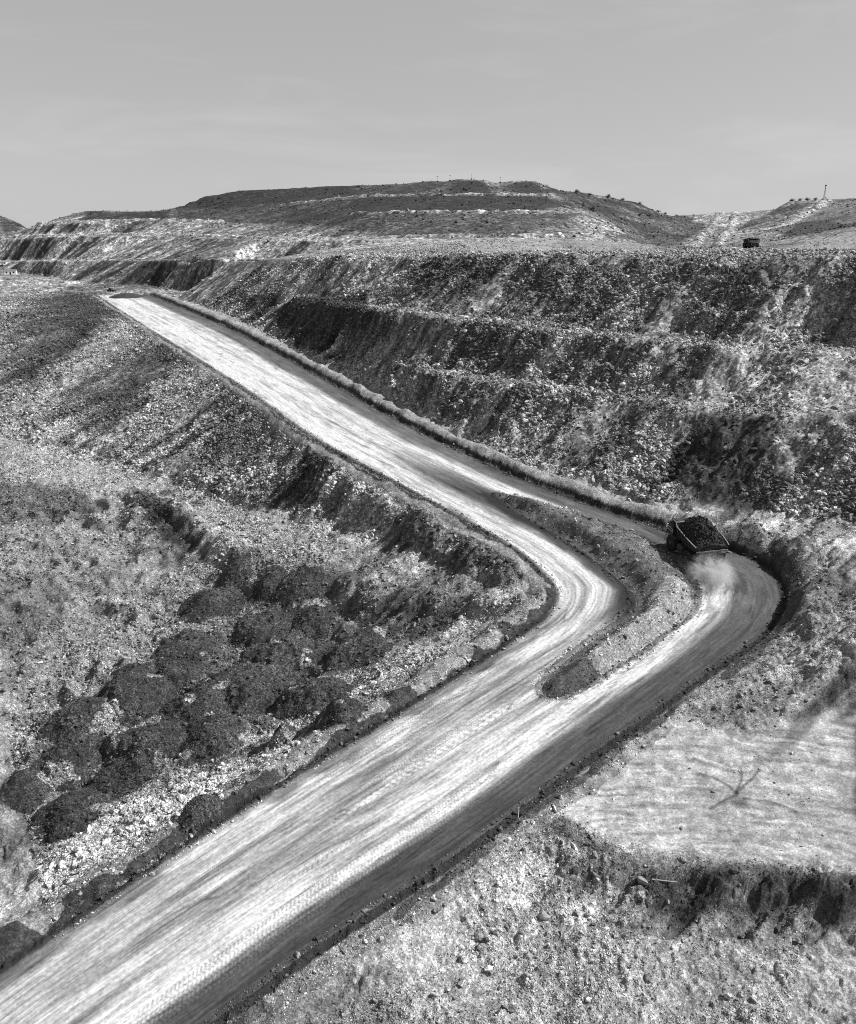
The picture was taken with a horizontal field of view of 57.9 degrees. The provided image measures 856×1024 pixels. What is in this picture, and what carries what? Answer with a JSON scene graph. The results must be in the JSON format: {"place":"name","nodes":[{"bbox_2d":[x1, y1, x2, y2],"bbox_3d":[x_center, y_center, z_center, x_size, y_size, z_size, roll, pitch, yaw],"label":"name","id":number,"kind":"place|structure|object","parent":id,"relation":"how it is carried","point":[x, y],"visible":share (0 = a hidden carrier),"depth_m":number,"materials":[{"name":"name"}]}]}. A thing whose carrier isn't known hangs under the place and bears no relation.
{"place":"outdoors","nodes":[
{"label":"outdoors","id":0,"kind":"place"},
{"bbox_2d":[0,292,523,577],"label":"embankment","id":1,"kind":"structure","parent":0,"point":[392,524],"depth_m":228.60,"materials":[{"name":"grey soil"}]},
{"bbox_2d":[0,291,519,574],"bbox_3d":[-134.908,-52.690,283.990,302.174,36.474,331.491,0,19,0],"label":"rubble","id":2,"kind":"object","parent":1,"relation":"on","point":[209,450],"visible":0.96,"depth_m":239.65,"materials":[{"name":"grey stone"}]},
{"bbox_2d":[0,293,788,1023],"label":"haul road","id":3,"kind":"structure","parent":0,"point":[220,919],"depth_m":90.61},
{"bbox_2d":[110,293,144,298],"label":"earth berm","id":4,"kind":"structure","parent":3,"relation":"on","point":[126,295],"depth_m":392.97,"materials":[{"name":"grey soil"}]},
{"bbox_2d":[51,364,788,1023],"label":"rubble","id":5,"kind":"object","parent":3,"relation":"on","point":[321,952],"visible":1,"depth_m":94.60,"materials":[{"name":"grey stone"}]},
{"bbox_2d":[664,518,728,566],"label":"haul truck","id":6,"kind":"object","parent":3,"relation":"on","point":[691,554],"visible":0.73,"depth_m":131.09,"materials":[{"name":"metal"}]},
{"bbox_2d":[678,515,725,549],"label":"ore load","id":7,"kind":"object","parent":6,"relation":"in","point":[700,532],"visible":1,"depth_m":129.23},
{"bbox_2d":[0,231,855,1023],"bbox_3d":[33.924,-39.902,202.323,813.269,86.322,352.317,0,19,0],"label":"ground","id":8,"kind":"structure","parent":0,"point":[728,761],"depth_m":88.03,"materials":[{"name":"grey soil"}]},
{"bbox_2d":[0,765,55,814],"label":"spoil heap","id":9,"kind":"object","parent":8,"relation":"on","point":[12,794],"visible":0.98,"depth_m":102.14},
{"bbox_2d":[31,732,103,790],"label":"spoil heap","id":10,"kind":"object","parent":8,"relation":"on","point":[51,769],"visible":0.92,"depth_m":107.23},
{"bbox_2d":[27,787,118,843],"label":"spoil heap","id":11,"kind":"object","parent":8,"relation":"on","point":[71,815],"visible":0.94,"depth_m":96.83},
{"bbox_2d":[36,696,119,743],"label":"spoil heap","id":12,"kind":"object","parent":8,"relation":"on","point":[93,729],"visible":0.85,"depth_m":113.03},
{"bbox_2d":[86,752,157,798],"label":"spoil heap","id":13,"kind":"object","parent":8,"relation":"on","point":[117,766],"visible":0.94,"depth_m":103.76,"materials":[{"name":"grey soil"}]},
{"bbox_2d":[92,663,177,723],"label":"spoil heap","id":14,"kind":"object","parent":8,"relation":"on","point":[172,692],"visible":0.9,"depth_m":119.76,"materials":[{"name":"grey gravel"}]},
{"bbox_2d":[102,710,189,766],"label":"spoil heap","id":15,"kind":"object","parent":8,"relation":"on","point":[155,752],"visible":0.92,"depth_m":107.99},
{"bbox_2d":[154,658,207,690],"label":"spoil heap","id":16,"kind":"object","parent":8,"relation":"on","point":[183,672],"visible":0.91,"depth_m":125.71,"materials":[{"name":"grey gravel"}]},
{"bbox_2d":[145,628,220,665],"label":"spoil heap","id":17,"kind":"object","parent":8,"relation":"on","point":[166,640],"visible":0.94,"depth_m":133.27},
{"bbox_2d":[161,679,233,733],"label":"spoil heap","id":18,"kind":"object","parent":8,"relation":"on","point":[179,705],"visible":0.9,"depth_m":114.91,"materials":[{"name":"grey gravel"}]},
{"bbox_2d":[176,794,221,832],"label":"spoil heap","id":19,"kind":"object","parent":8,"relation":"on","point":[193,820],"visible":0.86,"depth_m":83.71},
{"bbox_2d":[175,713,249,767],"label":"spoil heap","id":20,"kind":"object","parent":8,"relation":"on","point":[221,746],"visible":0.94,"depth_m":105.04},
{"bbox_2d":[179,585,248,623],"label":"spoil heap","id":21,"kind":"object","parent":8,"relation":"on","point":[217,604],"visible":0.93,"depth_m":146.63,"materials":[{"name":"grey soil"}]},
{"bbox_2d":[216,552,255,588],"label":"spoil heap","id":22,"kind":"object","parent":8,"relation":"on","point":[239,567],"visible":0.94,"depth_m":154.73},
{"bbox_2d":[206,658,290,716],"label":"spoil heap","id":23,"kind":"object","parent":8,"relation":"on","point":[252,700],"visible":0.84,"depth_m":118.47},
{"bbox_2d":[234,597,292,645],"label":"spoil heap","id":24,"kind":"object","parent":8,"relation":"on","point":[248,623],"visible":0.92,"depth_m":138.13,"materials":[{"name":"grey soil"}]},
{"bbox_2d":[249,565,288,599],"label":"spoil heap","id":25,"kind":"object","parent":8,"relation":"on","point":[260,595],"visible":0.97,"depth_m":148.71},
{"bbox_2d":[0,585,554,966],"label":"earth berm","id":26,"kind":"structure","parent":8,"relation":"on","point":[31,925],"depth_m":90.68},
{"bbox_2d":[267,723,299,748],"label":"spoil heap","id":27,"kind":"object","parent":8,"relation":"on","point":[290,732],"visible":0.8,"depth_m":100.18,"materials":[{"name":"grey gravel"}]},
{"bbox_2d":[241,630,333,682],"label":"spoil heap","id":28,"kind":"object","parent":8,"relation":"on","point":[285,661],"visible":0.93,"depth_m":127.98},
{"bbox_2d":[269,565,325,616],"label":"spoil heap","id":29,"kind":"object","parent":8,"relation":"on","point":[295,596],"visible":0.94,"depth_m":144.01,"materials":[{"name":"grey soil"}]},
{"bbox_2d":[290,595,337,639],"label":"spoil heap","id":30,"kind":"object","parent":8,"relation":"on","point":[326,613],"visible":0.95,"depth_m":138.37,"materials":[{"name":"grey soil"}]},
{"bbox_2d":[272,670,356,719],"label":"spoil heap","id":31,"kind":"object","parent":8,"relation":"on","point":[317,692],"visible":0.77,"depth_m":113.14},
{"bbox_2d":[91,295,554,592],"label":"earth berm","id":32,"kind":"structure","parent":8,"relation":"on","point":[456,524],"depth_m":167.39,"materials":[{"name":"grey soil"}]},
{"bbox_2d":[308,694,367,731],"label":"spoil heap","id":33,"kind":"object","parent":8,"relation":"on","point":[345,716],"visible":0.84,"depth_m":97.97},
{"bbox_2d":[323,625,393,674],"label":"spoil heap","id":34,"kind":"object","parent":8,"relation":"on","point":[361,646],"visible":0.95,"depth_m":124.76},
{"bbox_2d":[145,291,675,527],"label":"earth berm","id":35,"kind":"structure","parent":8,"relation":"on","point":[657,514],"depth_m":180.10,"materials":[{"name":"grey soil"}]},
{"bbox_2d":[0,233,855,1023],"bbox_3d":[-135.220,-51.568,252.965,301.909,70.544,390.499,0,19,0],"label":"rubble","id":36,"kind":"object","parent":8,"relation":"on","point":[178,797],"visible":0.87,"depth_m":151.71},
{"bbox_2d":[16,292,839,1023],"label":"rubble","id":37,"kind":"object","parent":8,"relation":"on","point":[286,752],"visible":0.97,"depth_m":110.29,"materials":[{"name":"grey stone"}]},
{"bbox_2d":[226,510,840,1023],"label":"earth berm","id":38,"kind":"structure","parent":8,"relation":"on","point":[784,558],"depth_m":94.11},
{"bbox_2d":[537,911,549,920],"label":"boulder","id":39,"kind":"object","parent":8,"relation":"on","point":[543,915],"visible":1,"depth_m":76.13,"materials":[{"name":"stone"}]},
{"bbox_2d":[497,494,696,697],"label":"earth berm","id":40,"kind":"structure","parent":8,"relation":"on","point":[561,521],"depth_m":124.50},
{"bbox_2d":[637,876,648,884],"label":"boulder","id":41,"kind":"object","parent":8,"relation":"on","point":[641,879],"visible":1,"depth_m":77.91,"materials":[{"name":"stone"}]},
{"bbox_2d":[742,237,759,247],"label":"haul truck","id":42,"kind":"object","parent":8,"relation":"on","point":[751,242],"visible":0.92,"depth_m":349.26,"materials":[{"name":"paint"}]},
{"bbox_2d":[774,925,780,932],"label":"boulder","id":43,"kind":"object","parent":8,"relation":"on","point":[777,928],"visible":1,"depth_m":75.60,"materials":[{"name":"stone"}]},
{"bbox_2d":[0,179,855,305],"bbox_3d":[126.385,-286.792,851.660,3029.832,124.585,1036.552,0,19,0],"label":"hills","id":44,"kind":"structure","parent":0,"point":[51,248],"depth_m":520.52,"materials":[{"name":"grey soil"}]},
{"bbox_2d":[4,269,17,274],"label":"site hut","id":45,"kind":"object","parent":44,"relation":"on","point":[10,271],"visible":1,"depth_m":571.91,"materials":[{"name":"white paint"}]},
{"bbox_2d":[0,178,855,297],"bbox_3d":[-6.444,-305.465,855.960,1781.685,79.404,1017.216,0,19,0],"label":"rubble","id":46,"kind":"object","parent":44,"relation":"on","point":[612,227],"visible":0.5,"depth_m":510.69,"materials":[{"name":"grey stone"}]},
{"bbox_2d":[0,0,855,227],"label":"sky","id":47,"kind":"structure","parent":0,"point":[673,107],"materials":[{"name":"grey"}]},
{"bbox_2d":[199,249,855,516],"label":"pit wall","id":48,"kind":"structure","parent":0,"point":[715,376],"depth_m":177.89,"materials":[{"name":"grey stone"}]},
{"bbox_2d":[198,247,855,521],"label":"rubble","id":49,"kind":"object","parent":48,"relation":"on","point":[655,458],"visible":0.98,"depth_m":193.33,"materials":[{"name":"grey stone"}]}
]}

